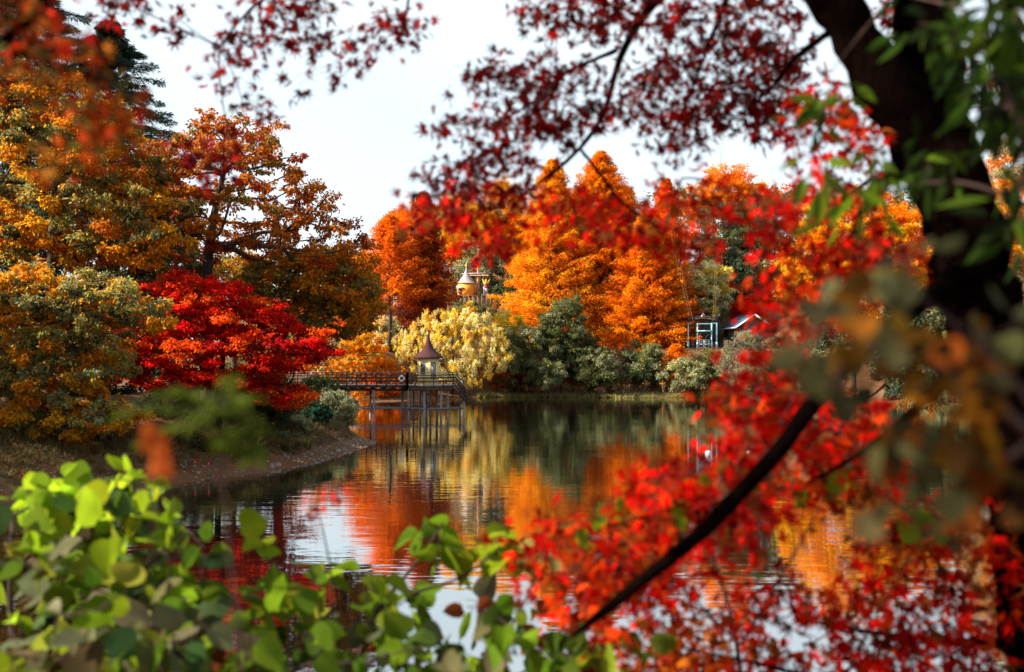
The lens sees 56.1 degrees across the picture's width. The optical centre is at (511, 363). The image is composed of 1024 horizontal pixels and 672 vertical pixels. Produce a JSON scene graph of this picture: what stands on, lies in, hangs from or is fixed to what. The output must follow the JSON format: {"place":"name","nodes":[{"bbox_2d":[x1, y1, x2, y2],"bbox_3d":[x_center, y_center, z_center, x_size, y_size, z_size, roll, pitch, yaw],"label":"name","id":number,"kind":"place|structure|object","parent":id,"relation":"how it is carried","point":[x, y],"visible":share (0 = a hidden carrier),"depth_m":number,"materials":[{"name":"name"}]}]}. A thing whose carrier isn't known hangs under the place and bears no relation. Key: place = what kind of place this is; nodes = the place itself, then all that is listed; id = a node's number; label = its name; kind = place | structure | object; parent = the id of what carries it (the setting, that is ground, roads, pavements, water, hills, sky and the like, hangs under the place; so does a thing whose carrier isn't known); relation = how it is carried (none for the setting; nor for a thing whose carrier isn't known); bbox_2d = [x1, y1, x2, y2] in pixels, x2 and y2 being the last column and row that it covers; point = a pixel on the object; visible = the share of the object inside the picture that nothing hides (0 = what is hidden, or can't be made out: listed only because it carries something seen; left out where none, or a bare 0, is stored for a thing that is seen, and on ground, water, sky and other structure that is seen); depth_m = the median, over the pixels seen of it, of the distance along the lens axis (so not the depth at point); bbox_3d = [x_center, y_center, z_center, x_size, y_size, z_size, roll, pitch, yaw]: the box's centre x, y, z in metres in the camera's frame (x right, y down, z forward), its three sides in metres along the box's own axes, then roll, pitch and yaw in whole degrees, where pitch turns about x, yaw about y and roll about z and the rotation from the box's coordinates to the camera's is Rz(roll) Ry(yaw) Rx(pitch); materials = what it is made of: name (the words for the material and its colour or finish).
{"place":"outdoors","nodes":[
{"label":"outdoors","id":0,"kind":"place"},
{"bbox_2d":[0,397,1007,671],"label":"water","id":1,"kind":"structure","parent":0,"point":[486,461],"depth_m":33.02,"materials":[{"name":"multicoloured liquid"}]},
{"bbox_2d":[287,372,470,417],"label":"pier","id":2,"kind":"structure","parent":1,"relation":"in","point":[426,388],"depth_m":86.81,"materials":[{"name":"brown wood"}]},
{"bbox_2d":[412,330,444,384],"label":"kiosk","id":3,"kind":"object","parent":2,"relation":"on","point":[428,355],"visible":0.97,"depth_m":86.79,"materials":[{"name":"beige"}]},
{"bbox_2d":[431,362,435,376],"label":"door","id":4,"kind":"structure","parent":3,"relation":"in","point":[433,364],"depth_m":86.76,"materials":[{"name":"white glass"}]},
{"bbox_2d":[0,266,1023,503],"bbox_3d":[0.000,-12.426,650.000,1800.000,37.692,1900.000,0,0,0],"label":"ground","id":5,"kind":"structure","parent":0,"point":[9,491],"depth_m":57.65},
{"bbox_2d":[0,0,134,371],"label":"cedar tree","id":6,"kind":"object","parent":5,"relation":"on","point":[65,15],"visible":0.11,"depth_m":69.20,"materials":[{"name":"green plant"}]},
{"bbox_2d":[0,0,160,207],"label":"maple tree","id":7,"kind":"object","parent":5,"relation":"on","point":[17,27],"visible":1,"depth_m":2.65,"materials":[{"name":"orange plant"}]},
{"bbox_2d":[0,258,178,450],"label":"oak tree","id":8,"kind":"object","parent":5,"relation":"on","point":[57,311],"visible":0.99,"depth_m":39.07,"materials":[{"name":"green plant"}]},
{"bbox_2d":[0,160,190,394],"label":"evergreen tree","id":9,"kind":"object","parent":5,"relation":"on","point":[130,389],"visible":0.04,"depth_m":55.13,"materials":[{"name":"green plant"}]},
{"bbox_2d":[0,57,210,392],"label":"oak tree","id":10,"kind":"object","parent":5,"relation":"on","point":[76,245],"visible":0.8,"depth_m":45.51,"materials":[{"name":"orange plant"}]},
{"bbox_2d":[14,20,213,341],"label":"cedar tree","id":11,"kind":"object","parent":5,"relation":"on","point":[126,55],"visible":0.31,"depth_m":73.17,"materials":[{"name":"green plant"}]},
{"bbox_2d":[0,455,268,671],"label":"bush","id":12,"kind":"object","parent":5,"relation":"on","point":[67,522],"visible":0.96,"depth_m":4.15,"materials":[{"name":"green plant"}]},
{"bbox_2d":[110,436,175,453],"bbox_3d":[-16.020,3.633,41.481,3.177,1.247,3.337,0,0,0],"label":"shrub","id":13,"kind":"object","parent":5,"relation":"on","point":[170,442],"visible":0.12,"depth_m":40.30,"materials":[{"name":"green plant"}]},
{"bbox_2d":[107,139,207,378],"bbox_3d":[-23.688,-6.538,63.562,7.077,16.977,7.502,0,0,0],"label":"broadleaf tree","id":14,"kind":"object","parent":5,"relation":"on","point":[153,146],"visible":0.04,"depth_m":63.15,"materials":[{"name":"orange plant"}]},
{"bbox_2d":[139,422,180,671],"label":"withered sprig","id":15,"kind":"object","parent":5,"relation":"on","point":[158,444],"visible":1,"depth_m":1.50,"materials":[{"name":"orange plant"}]},
{"bbox_2d":[130,391,214,421],"bbox_3d":[-17.698,2.887,49.842,5.438,3.106,5.470,0,0,0],"label":"shrub","id":16,"kind":"object","parent":5,"relation":"on","point":[143,399],"visible":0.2,"depth_m":48.56,"materials":[{"name":"green plant"}]},
{"bbox_2d":[125,250,226,385],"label":"broadleaf tree","id":17,"kind":"object","parent":5,"relation":"on","point":[195,265],"visible":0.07,"depth_m":76.10,"materials":[{"name":"red plant"}]},
{"bbox_2d":[0,411,360,485],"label":"grass","id":18,"kind":"structure","parent":5,"relation":"on","point":[334,426],"depth_m":39.38,"materials":[{"name":"brown plant"}]},
{"bbox_2d":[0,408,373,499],"bbox_3d":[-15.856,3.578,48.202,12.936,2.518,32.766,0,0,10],"label":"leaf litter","id":19,"kind":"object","parent":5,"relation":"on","point":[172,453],"visible":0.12,"depth_m":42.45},
{"bbox_2d":[0,426,377,490],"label":"gravel","id":20,"kind":"structure","parent":5,"relation":"on","point":[285,455],"depth_m":48.96,"materials":[{"name":"gravel"}]},
{"bbox_2d":[103,375,277,671],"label":"conifer seedling","id":21,"kind":"object","parent":5,"relation":"on","point":[219,440],"visible":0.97,"depth_m":1.90,"materials":[{"name":"green plant"}]},
{"bbox_2d":[172,428,213,451],"bbox_3d":[-14.200,3.660,43.513,2.716,1.418,2.681,0,0,0],"label":"shrub","id":22,"kind":"object","parent":5,"relation":"on","point":[204,441],"visible":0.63,"depth_m":42.84,"materials":[{"name":"green plant"}]},
{"bbox_2d":[176,422,255,451],"bbox_3d":[-13.028,3.204,43.158,4.143,1.486,4.498,0,0,0],"label":"grass clump","id":23,"kind":"object","parent":5,"relation":"on","point":[211,434],"visible":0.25,"depth_m":43.03,"materials":[{"name":"green plant"}]},
{"bbox_2d":[89,264,344,427],"bbox_3d":[-14.303,-0.581,46.953,12.900,8.322,6.832,0,0,0],"label":"maple tree","id":24,"kind":"object","parent":5,"relation":"on","point":[230,334],"visible":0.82,"depth_m":45.59,"materials":[{"name":"red plant"}]},
{"bbox_2d":[191,248,277,372],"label":"broadleaf tree","id":25,"kind":"object","parent":5,"relation":"on","point":[235,265],"visible":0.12,"depth_m":82.06,"materials":[{"name":"orange plant"}]},
{"bbox_2d":[145,368,323,415],"bbox_3d":[-16.930,2.187,60.174,11.157,4.143,10.502,0,0,0],"label":"shrub","id":26,"kind":"object","parent":5,"relation":"on","point":[294,401],"visible":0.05,"depth_m":57.13,"materials":[{"name":"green plant"}]},
{"bbox_2d":[223,426,264,445],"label":"shrub","id":27,"kind":"object","parent":5,"relation":"on","point":[255,438],"visible":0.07,"depth_m":45.99,"materials":[{"name":"green plant"}]},
{"bbox_2d":[236,439,270,455],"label":"grass clump","id":28,"kind":"object","parent":5,"relation":"on","point":[244,447],"visible":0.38,"depth_m":43.91,"materials":[{"name":"green plant"}]},
{"bbox_2d":[223,402,307,435],"bbox_3d":[-13.347,3.104,49.972,5.005,2.645,5.313,0,0,0],"label":"shrub","id":29,"kind":"object","parent":5,"relation":"on","point":[275,419],"visible":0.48,"depth_m":48.49,"materials":[{"name":"green plant"}]},
{"bbox_2d":[149,107,384,411],"bbox_3d":[-13.301,-5.569,51.875,13.010,17.004,9.143,0,0,0],"label":"oak tree","id":30,"kind":"object","parent":5,"relation":"on","point":[284,232],"visible":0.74,"depth_m":50.15,"materials":[{"name":"orange plant"}]},
{"bbox_2d":[261,430,304,451],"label":"shrub","id":31,"kind":"object","parent":5,"relation":"on","point":[283,438],"visible":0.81,"depth_m":46.87,"materials":[{"name":"green plant"}]},
{"bbox_2d":[282,414,316,433],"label":"shrub","id":32,"kind":"object","parent":5,"relation":"on","point":[306,423],"visible":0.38,"depth_m":51.41,"materials":[{"name":"green plant"}]},
{"bbox_2d":[302,433,321,446],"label":"grass clump","id":33,"kind":"object","parent":5,"relation":"on","point":[309,442],"visible":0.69,"depth_m":49.36,"materials":[{"name":"green plant"}]},
{"bbox_2d":[240,241,390,408],"bbox_3d":[-10.781,-1.502,52.499,8.662,10.200,7.022,0,0,0],"label":"oak tree","id":34,"kind":"object","parent":5,"relation":"on","point":[317,318],"visible":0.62,"depth_m":50.87,"materials":[{"name":"orange plant"}]},
{"bbox_2d":[298,400,334,426],"bbox_3d":[-11.443,2.957,56.044,2.232,1.743,2.207,0,0,-32],"label":"shrub","id":35,"kind":"object","parent":5,"relation":"on","point":[318,414],"visible":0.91,"depth_m":55.59,"materials":[{"name":"green plant"}]},
{"bbox_2d":[300,374,340,399],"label":"shrub","id":36,"kind":"object","parent":5,"relation":"on","point":[318,381],"visible":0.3,"depth_m":73.30,"materials":[{"name":"green plant"}]},
{"bbox_2d":[299,482,359,648],"bbox_3d":[-0.832,1.402,4.377,0.268,1.749,0.360,0,0,-16],"label":"maple seedling","id":37,"kind":"object","parent":5,"relation":"on","point":[316,509],"visible":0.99,"depth_m":4.39,"materials":[{"name":"red plant"}]},
{"bbox_2d":[309,386,361,420],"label":"shrub","id":38,"kind":"object","parent":5,"relation":"on","point":[335,404],"visible":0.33,"depth_m":65.85,"materials":[{"name":"green plant"}]},
{"bbox_2d":[333,402,359,428],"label":"shrub","id":39,"kind":"object","parent":5,"relation":"on","point":[346,413],"visible":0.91,"depth_m":62.55,"materials":[{"name":"green plant"}]},
{"bbox_2d":[335,327,389,376],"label":"shrub","id":40,"kind":"object","parent":5,"relation":"on","point":[362,345],"visible":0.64,"depth_m":126.18,"materials":[{"name":"orange plant"}]},
{"bbox_2d":[348,357,407,379],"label":"shrub","id":41,"kind":"object","parent":5,"relation":"on","point":[388,366],"visible":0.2,"depth_m":128.74,"materials":[{"name":"orange plant"}]},
{"bbox_2d":[360,371,404,398],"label":"shrub","id":42,"kind":"object","parent":5,"relation":"on","point":[380,394],"visible":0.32,"depth_m":125.73,"materials":[{"name":"orange plant"}]},
{"bbox_2d":[370,315,406,348],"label":"shrub","id":43,"kind":"object","parent":5,"relation":"on","point":[383,322],"visible":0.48,"depth_m":136.95,"materials":[{"name":"yellow plant"}]},
{"bbox_2d":[345,212,447,351],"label":"metasequoia tree","id":44,"kind":"object","parent":5,"relation":"on","point":[385,234],"visible":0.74,"depth_m":134.82,"materials":[{"name":"orange plant"}]},
{"bbox_2d":[377,200,440,256],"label":"broadleaf tree","id":45,"kind":"object","parent":5,"relation":"on","point":[402,215],"visible":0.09,"depth_m":192.40,"materials":[{"name":"orange plant"}]},
{"bbox_2d":[379,191,462,345],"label":"metasequoia tree","id":46,"kind":"object","parent":5,"relation":"on","point":[433,254],"visible":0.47,"depth_m":139.24,"materials":[{"name":"orange plant"}]},
{"bbox_2d":[200,514,646,671],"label":"bush","id":47,"kind":"object","parent":5,"relation":"on","point":[389,635],"visible":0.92,"depth_m":4.37,"materials":[{"name":"green plant"}]},
{"bbox_2d":[391,304,514,395],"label":"shrub","id":48,"kind":"object","parent":5,"relation":"on","point":[468,353],"visible":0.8,"depth_m":131.01,"materials":[{"name":"yellow plant"}]},
{"bbox_2d":[418,300,490,392],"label":"broadleaf tree","id":49,"kind":"object","parent":5,"relation":"on","point":[467,305],"visible":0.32,"depth_m":135.16,"materials":[{"name":"yellow plant"}]},
{"bbox_2d":[430,194,499,278],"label":"broadleaf tree","id":50,"kind":"object","parent":5,"relation":"on","point":[462,255],"visible":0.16,"depth_m":182.02,"materials":[{"name":"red plant"}]},
{"bbox_2d":[450,299,486,319],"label":"shrub","id":51,"kind":"object","parent":5,"relation":"on","point":[460,304],"visible":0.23,"depth_m":162.47,"materials":[{"name":"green plant"}]},
{"bbox_2d":[456,293,493,305],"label":"timber wall","id":52,"kind":"structure","parent":5,"relation":"on","point":[481,299],"depth_m":168.10,"materials":[{"name":"brown wood"}]},
{"bbox_2d":[456,262,475,295],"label":"tower house","id":53,"kind":"structure","parent":52,"relation":"on","point":[466,282],"depth_m":168.78,"materials":[{"name":"yellow paint"}]},
{"bbox_2d":[462,248,491,295],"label":"ship mast","id":54,"kind":"object","parent":52,"relation":"on","point":[478,286],"visible":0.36,"depth_m":169.82,"materials":[{"name":"wood"}]},
{"bbox_2d":[452,240,506,301],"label":"broadleaf tree","id":55,"kind":"object","parent":5,"relation":"on","point":[460,267],"visible":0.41,"depth_m":178.25,"materials":[{"name":"green plant"}]},
{"bbox_2d":[482,279,489,295],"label":"crown post","id":56,"kind":"object","parent":5,"relation":"on","point":[485,287],"visible":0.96,"depth_m":169.66,"materials":[{"name":"white plastic"}]},
{"bbox_2d":[475,302,512,324],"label":"shrub","id":57,"kind":"object","parent":5,"relation":"on","point":[492,310],"visible":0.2,"depth_m":161.00,"materials":[{"name":"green plant"}]},
{"bbox_2d":[473,175,525,301],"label":"broadleaf tree","id":58,"kind":"object","parent":5,"relation":"on","point":[505,228],"visible":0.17,"depth_m":191.80,"materials":[{"name":"orange plant"}]},
{"bbox_2d":[484,307,530,389],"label":"shrub","id":59,"kind":"object","parent":5,"relation":"on","point":[507,325],"visible":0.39,"depth_m":140.43,"materials":[{"name":"yellow plant"}]},
{"bbox_2d":[488,368,530,391],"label":"shrub","id":60,"kind":"object","parent":5,"relation":"on","point":[500,379],"visible":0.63,"depth_m":140.38,"materials":[{"name":"green plant"}]},
{"bbox_2d":[490,273,529,301],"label":"broadleaf tree","id":61,"kind":"object","parent":5,"relation":"on","point":[502,289],"visible":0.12,"depth_m":173.11,"materials":[{"name":"green plant"}]},
{"bbox_2d":[496,323,548,393],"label":"shrub","id":62,"kind":"object","parent":5,"relation":"on","point":[523,351],"visible":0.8,"depth_m":137.52,"materials":[{"name":"green plant"}]},
{"bbox_2d":[500,202,557,326],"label":"metasequoia tree","id":63,"kind":"object","parent":5,"relation":"on","point":[516,293],"visible":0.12,"depth_m":158.53,"materials":[{"name":"orange plant"}]},
{"bbox_2d":[56,181,1022,405],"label":"wood","id":64,"kind":"object","parent":5,"relation":"on","point":[352,362],"visible":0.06,"depth_m":122.65,"materials":[{"name":"orange plant"}]},
{"bbox_2d":[533,358,568,397],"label":"shrub","id":65,"kind":"object","parent":5,"relation":"on","point":[548,380],"visible":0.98,"depth_m":135.35,"materials":[{"name":"green plant"}]},
{"bbox_2d":[82,0,1023,671],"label":"maple tree","id":66,"kind":"object","parent":5,"relation":"on","point":[898,84],"visible":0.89,"depth_m":4.38,"materials":[{"name":"red plant"}]},
{"bbox_2d":[487,158,625,343],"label":"metasequoia tree","id":67,"kind":"object","parent":5,"relation":"on","point":[562,277],"visible":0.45,"depth_m":154.48,"materials":[{"name":"orange plant"}]},
{"bbox_2d":[530,293,590,390],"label":"shrub","id":68,"kind":"object","parent":5,"relation":"on","point":[559,317],"visible":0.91,"depth_m":139.32,"materials":[{"name":"green plant"}]},
{"bbox_2d":[506,191,638,331],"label":"metasequoia tree","id":69,"kind":"object","parent":5,"relation":"on","point":[592,285],"visible":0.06,"depth_m":159.23,"materials":[{"name":"orange plant"}]},
{"bbox_2d":[550,330,607,382],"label":"shrub","id":70,"kind":"object","parent":5,"relation":"on","point":[592,341],"visible":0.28,"depth_m":140.77,"materials":[{"name":"green plant"}]},
{"bbox_2d":[543,149,644,325],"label":"metasequoia tree","id":71,"kind":"object","parent":5,"relation":"on","point":[600,159],"visible":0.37,"depth_m":157.77,"materials":[{"name":"orange plant"}]},
{"bbox_2d":[572,343,624,393],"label":"shrub","id":72,"kind":"object","parent":5,"relation":"on","point":[600,355],"visible":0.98,"depth_m":137.51,"materials":[{"name":"green plant"}]},
{"bbox_2d":[574,184,669,332],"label":"metasequoia tree","id":73,"kind":"object","parent":5,"relation":"on","point":[635,197],"visible":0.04,"depth_m":164.46,"materials":[{"name":"orange plant"}]},
{"bbox_2d":[475,390,769,397],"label":"shore grass","id":74,"kind":"structure","parent":5,"relation":"on","point":[592,394],"depth_m":138.20,"materials":[{"name":"green plant"}]},
{"bbox_2d":[613,338,664,390],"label":"shrub","id":75,"kind":"object","parent":5,"relation":"on","point":[642,363],"visible":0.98,"depth_m":139.74,"materials":[{"name":"green plant"}]},
{"bbox_2d":[588,216,701,359],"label":"metasequoia tree","id":76,"kind":"object","parent":5,"relation":"on","point":[635,305],"visible":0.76,"depth_m":150.30,"materials":[{"name":"orange plant"}]},
{"bbox_2d":[630,177,707,337],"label":"metasequoia tree","id":77,"kind":"object","parent":5,"relation":"on","point":[673,233],"visible":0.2,"depth_m":156.46,"materials":[{"name":"orange plant"}]},
{"bbox_2d":[654,344,692,385],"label":"shrub","id":78,"kind":"object","parent":5,"relation":"on","point":[677,350],"visible":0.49,"depth_m":141.35,"materials":[{"name":"orange plant"}]},
{"bbox_2d":[655,355,713,396],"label":"shrub","id":79,"kind":"object","parent":5,"relation":"on","point":[694,375],"visible":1,"depth_m":135.65,"materials":[{"name":"green plant"}]},
{"bbox_2d":[683,317,721,347],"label":"shed","id":80,"kind":"structure","parent":5,"relation":"on","point":[704,334],"depth_m":153.50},
{"bbox_2d":[687,313,718,347],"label":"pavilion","id":81,"kind":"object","parent":5,"relation":"on","point":[701,342],"visible":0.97,"depth_m":150.08,"materials":[{"name":"blue metal"}]},
{"bbox_2d":[684,347,729,384],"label":"shrub","id":82,"kind":"object","parent":5,"relation":"on","point":[706,357],"visible":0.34,"depth_m":141.84,"materials":[{"name":"green plant"}]},
{"bbox_2d":[682,260,738,316],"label":"broadleaf tree","id":83,"kind":"object","parent":5,"relation":"on","point":[701,282],"visible":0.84,"depth_m":157.59,"materials":[{"name":"green plant"}]},
{"bbox_2d":[681,161,769,220],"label":"broadleaf tree","id":84,"kind":"object","parent":5,"relation":"on","point":[740,175],"visible":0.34,"depth_m":200.66,"materials":[{"name":"orange plant"}]},
{"bbox_2d":[689,198,768,299],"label":"evergreen tree","id":85,"kind":"object","parent":5,"relation":"on","point":[734,259],"visible":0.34,"depth_m":176.91,"materials":[{"name":"green plant"}]},
{"bbox_2d":[712,329,768,386],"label":"shrub","id":86,"kind":"object","parent":5,"relation":"on","point":[746,343],"visible":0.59,"depth_m":134.95,"materials":[{"name":"green plant"}]},
{"bbox_2d":[720,314,769,347],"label":"cabin","id":87,"kind":"object","parent":5,"relation":"on","point":[740,324],"visible":0.45,"depth_m":151.01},
{"bbox_2d":[729,295,769,317],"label":"maple tree","id":88,"kind":"object","parent":5,"relation":"on","point":[735,306],"visible":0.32,"depth_m":158.41,"materials":[{"name":"red plant"}]},
{"bbox_2d":[729,259,796,307],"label":"evergreen tree","id":89,"kind":"object","parent":5,"relation":"on","point":[749,273],"visible":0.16,"depth_m":165.15,"materials":[{"name":"green plant"}]},
{"bbox_2d":[728,191,813,298],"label":"evergreen tree","id":90,"kind":"object","parent":5,"relation":"on","point":[764,221],"visible":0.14,"depth_m":181.99,"materials":[{"name":"orange plant"}]},
{"bbox_2d":[752,335,796,385],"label":"shrub","id":91,"kind":"object","parent":5,"relation":"on","point":[771,370],"visible":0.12,"depth_m":136.49,"materials":[{"name":"green plant"}]},
{"bbox_2d":[597,482,1023,671],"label":"maple tree","id":92,"kind":"object","parent":5,"relation":"on","point":[905,645],"visible":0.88,"depth_m":4.09,"materials":[{"name":"red plant"}]},
{"bbox_2d":[515,466,948,671],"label":"climbing vine","id":93,"kind":"object","parent":92,"relation":"attached to","point":[663,643],"visible":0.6,"depth_m":3.86,"materials":[{"name":"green plant"}]},
{"bbox_2d":[793,324,857,353],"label":"shrub","id":94,"kind":"object","parent":5,"relation":"on","point":[824,342],"visible":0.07,"depth_m":137.45,"materials":[{"name":"green plant"}]},
{"bbox_2d":[768,184,932,391],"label":"broadleaf tree","id":95,"kind":"object","parent":5,"relation":"on","point":[905,228],"visible":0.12,"depth_m":118.89,"materials":[{"name":"orange plant"}]},
{"bbox_2d":[766,233,1023,567],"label":"withering shrub","id":96,"kind":"object","parent":5,"relation":"on","point":[983,403],"visible":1,"depth_m":1.45,"materials":[{"name":"brown plant"}]},
{"bbox_2d":[769,0,1023,283],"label":"evergreen bush","id":97,"kind":"object","parent":5,"relation":"on","point":[1002,48],"visible":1,"depth_m":2.70,"materials":[{"name":"green plant"}]},
{"bbox_2d":[868,309,939,400],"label":"shrub","id":98,"kind":"object","parent":5,"relation":"on","point":[897,382],"visible":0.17,"depth_m":114.59,"materials":[{"name":"green plant"}]},
{"bbox_2d":[878,203,931,324],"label":"broadleaf tree","id":99,"kind":"object","parent":5,"relation":"on","point":[915,216],"visible":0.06,"depth_m":126.01,"materials":[{"name":"orange plant"}]},
{"bbox_2d":[894,394,958,408],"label":"shrub","id":100,"kind":"object","parent":5,"relation":"on","point":[909,403],"visible":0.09,"depth_m":105.82,"materials":[{"name":"green plant"}]},
{"bbox_2d":[917,306,955,402],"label":"shrub","id":101,"kind":"object","parent":5,"relation":"on","point":[937,328],"visible":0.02,"depth_m":113.01,"materials":[{"name":"green plant"}]},
{"bbox_2d":[985,137,1023,283],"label":"broadleaf tree","id":102,"kind":"object","parent":5,"relation":"on","point":[997,173],"visible":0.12,"depth_m":115.19,"materials":[{"name":"orange plant"}]},
{"bbox_2d":[0,0,1023,356],"label":"sky","id":103,"kind":"structure","parent":0,"point":[360,140],"materials":[{"name":"white"}]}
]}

